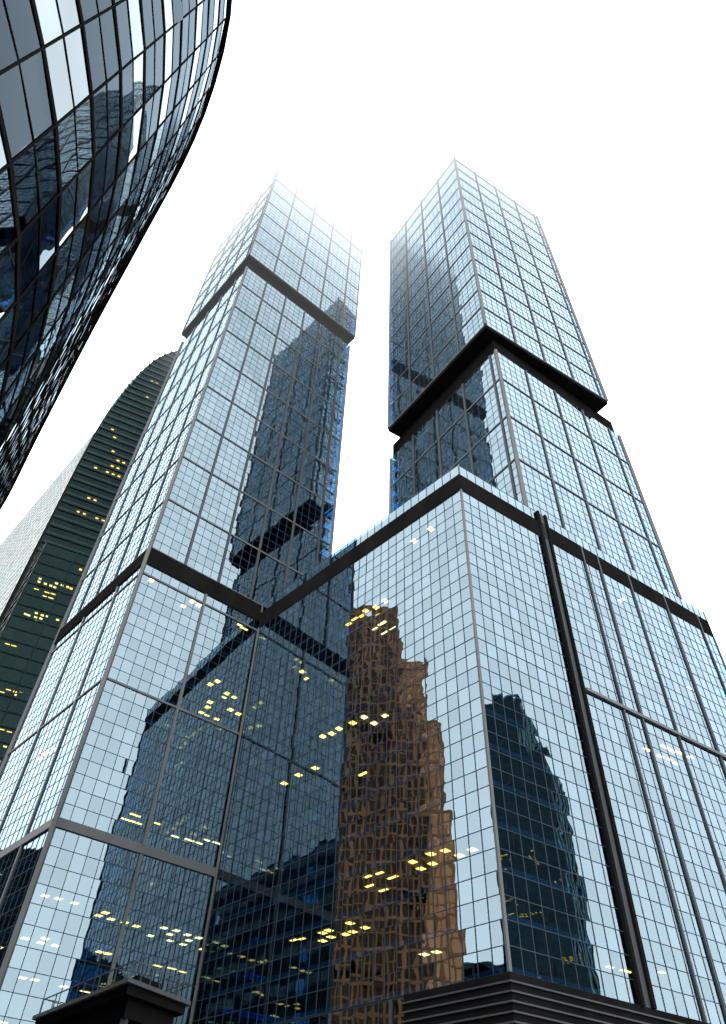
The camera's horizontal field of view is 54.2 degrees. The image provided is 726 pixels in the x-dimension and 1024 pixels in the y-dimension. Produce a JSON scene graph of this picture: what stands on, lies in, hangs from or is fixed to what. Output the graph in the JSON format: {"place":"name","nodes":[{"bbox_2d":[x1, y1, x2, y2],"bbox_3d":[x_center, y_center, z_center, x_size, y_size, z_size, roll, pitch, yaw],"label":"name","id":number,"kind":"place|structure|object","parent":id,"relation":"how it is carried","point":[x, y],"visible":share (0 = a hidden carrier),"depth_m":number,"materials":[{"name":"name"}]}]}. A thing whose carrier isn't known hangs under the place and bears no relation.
{"place":"outdoors","nodes":[
{"label":"outdoors","id":0,"kind":"place"},
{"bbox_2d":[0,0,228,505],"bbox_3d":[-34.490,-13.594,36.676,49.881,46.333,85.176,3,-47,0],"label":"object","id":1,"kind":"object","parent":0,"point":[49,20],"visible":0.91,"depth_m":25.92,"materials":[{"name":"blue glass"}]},
{"bbox_2d":[278,996,403,1023],"bbox_3d":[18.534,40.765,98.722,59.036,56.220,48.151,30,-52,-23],"label":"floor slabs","id":2,"kind":"structure","parent":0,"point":[342,1009],"depth_m":66.32,"materials":[{"name":"black metal"}]},
{"bbox_2d":[0,0,725,663],"label":"sky","id":3,"kind":"structure","parent":0,"point":[605,120],"materials":[{"name":"white"}]},
{"label":"ground","id":4,"kind":"structure","parent":0,"visible":0},
{"bbox_2d":[0,542,89,765],"bbox_3d":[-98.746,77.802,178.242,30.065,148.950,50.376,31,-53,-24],"label":"dark office tower","id":5,"kind":"structure","parent":4,"relation":"on","point":[31,622],"depth_m":196.81,"materials":[{"name":"green glass"}]},
{"bbox_2d":[0,432,93,615],"bbox_3d":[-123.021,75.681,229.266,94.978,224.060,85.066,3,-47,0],"label":"glass office tower","id":6,"kind":"structure","parent":4,"relation":"on","point":[18,544],"depth_m":269.36,"materials":[{"name":"white glass"}]},
{"bbox_2d":[0,349,177,623],"bbox_3d":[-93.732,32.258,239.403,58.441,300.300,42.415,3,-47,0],"label":"arched tower","id":7,"kind":"structure","parent":4,"relation":"on","point":[79,515],"depth_m":264.12,"materials":[{"name":"green glass"}]},
{"bbox_2d":[32,960,190,1023],"bbox_3d":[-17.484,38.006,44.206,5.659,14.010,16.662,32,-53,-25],"label":"entrance canopy","id":8,"kind":"object","parent":4,"relation":"on","point":[139,999],"visible":1,"depth_m":44.80,"materials":[{"name":"metal"}]},
{"bbox_2d":[0,0,231,509],"bbox_3d":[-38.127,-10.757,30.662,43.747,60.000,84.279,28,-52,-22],"label":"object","id":9,"kind":"object","parent":4,"relation":"on","point":[221,57],"visible":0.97,"depth_m":57.70,"materials":[{"name":"black metal"}]},
{"bbox_2d":[0,0,223,500],"bbox_3d":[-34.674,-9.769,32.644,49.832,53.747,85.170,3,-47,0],"label":"glass panes","id":10,"kind":"object","parent":9,"relation":"on","point":[12,95],"visible":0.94,"depth_m":27.36,"materials":[{"name":"blue glass"}]},
{"bbox_2d":[0,0,229,505],"bbox_3d":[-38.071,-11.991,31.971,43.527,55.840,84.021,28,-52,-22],"label":"trim","id":11,"kind":"structure","parent":10,"relation":"attached to","point":[9,156],"depth_m":30.74,"materials":[{"name":"black metal"}]},
{"bbox_2d":[0,0,227,507],"bbox_3d":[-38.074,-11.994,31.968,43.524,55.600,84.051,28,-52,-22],"label":"mullions","id":12,"kind":"object","parent":9,"relation":"on","point":[39,138],"visible":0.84,"depth_m":31.94,"materials":[{"name":"black metal"}]},
{"bbox_2d":[0,141,365,1023],"bbox_3d":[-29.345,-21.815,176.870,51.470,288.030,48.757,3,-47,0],"label":"skyscraper","id":13,"kind":"structure","parent":4,"relation":"on","point":[116,767],"depth_m":114.64,"materials":[{"name":"blue glass"}]},
{"bbox_2d":[258,474,713,1023],"bbox_3d":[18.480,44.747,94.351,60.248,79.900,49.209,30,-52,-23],"label":"dark bands","id":14,"kind":"object","parent":4,"relation":"on","point":[432,500],"visible":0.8,"depth_m":71.53,"materials":[{"name":"black metal"}]},
{"bbox_2d":[192,466,725,1023],"bbox_3d":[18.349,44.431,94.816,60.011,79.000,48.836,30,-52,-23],"label":"glass panes","id":15,"kind":"object","parent":14,"relation":"on","point":[414,702],"visible":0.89,"depth_m":79.22,"materials":[{"name":"blue glass"}]},
{"bbox_2d":[189,464,725,1023],"bbox_3d":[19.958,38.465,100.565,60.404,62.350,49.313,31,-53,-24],"label":"trim","id":16,"kind":"structure","parent":15,"relation":"attached to","point":[495,828],"depth_m":84.66,"materials":[{"name":"grey metal"}]},
{"bbox_2d":[192,466,725,1023],"bbox_3d":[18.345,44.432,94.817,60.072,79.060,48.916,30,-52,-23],"label":"mullions","id":17,"kind":"object","parent":15,"relation":"attached to","point":[466,774],"visible":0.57,"depth_m":80.96,"materials":[{"name":"metal"}]},
{"bbox_2d":[328,514,725,1023],"bbox_3d":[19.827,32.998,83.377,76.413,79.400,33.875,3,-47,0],"label":"dark trim","id":18,"kind":"structure","parent":15,"relation":"attached to","point":[634,943],"depth_m":74.20,"materials":[{"name":"metal"}]},
{"bbox_3d":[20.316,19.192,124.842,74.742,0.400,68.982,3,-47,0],"label":"roof","id":19,"kind":"object","parent":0,"visible":0},
{"bbox_2d":[387,156,681,598],"bbox_3d":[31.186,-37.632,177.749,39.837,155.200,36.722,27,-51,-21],"label":"skyscraper","id":20,"kind":"structure","parent":19,"relation":"on","point":[494,379],"depth_m":149.86,"materials":[{"name":"blue glass"}]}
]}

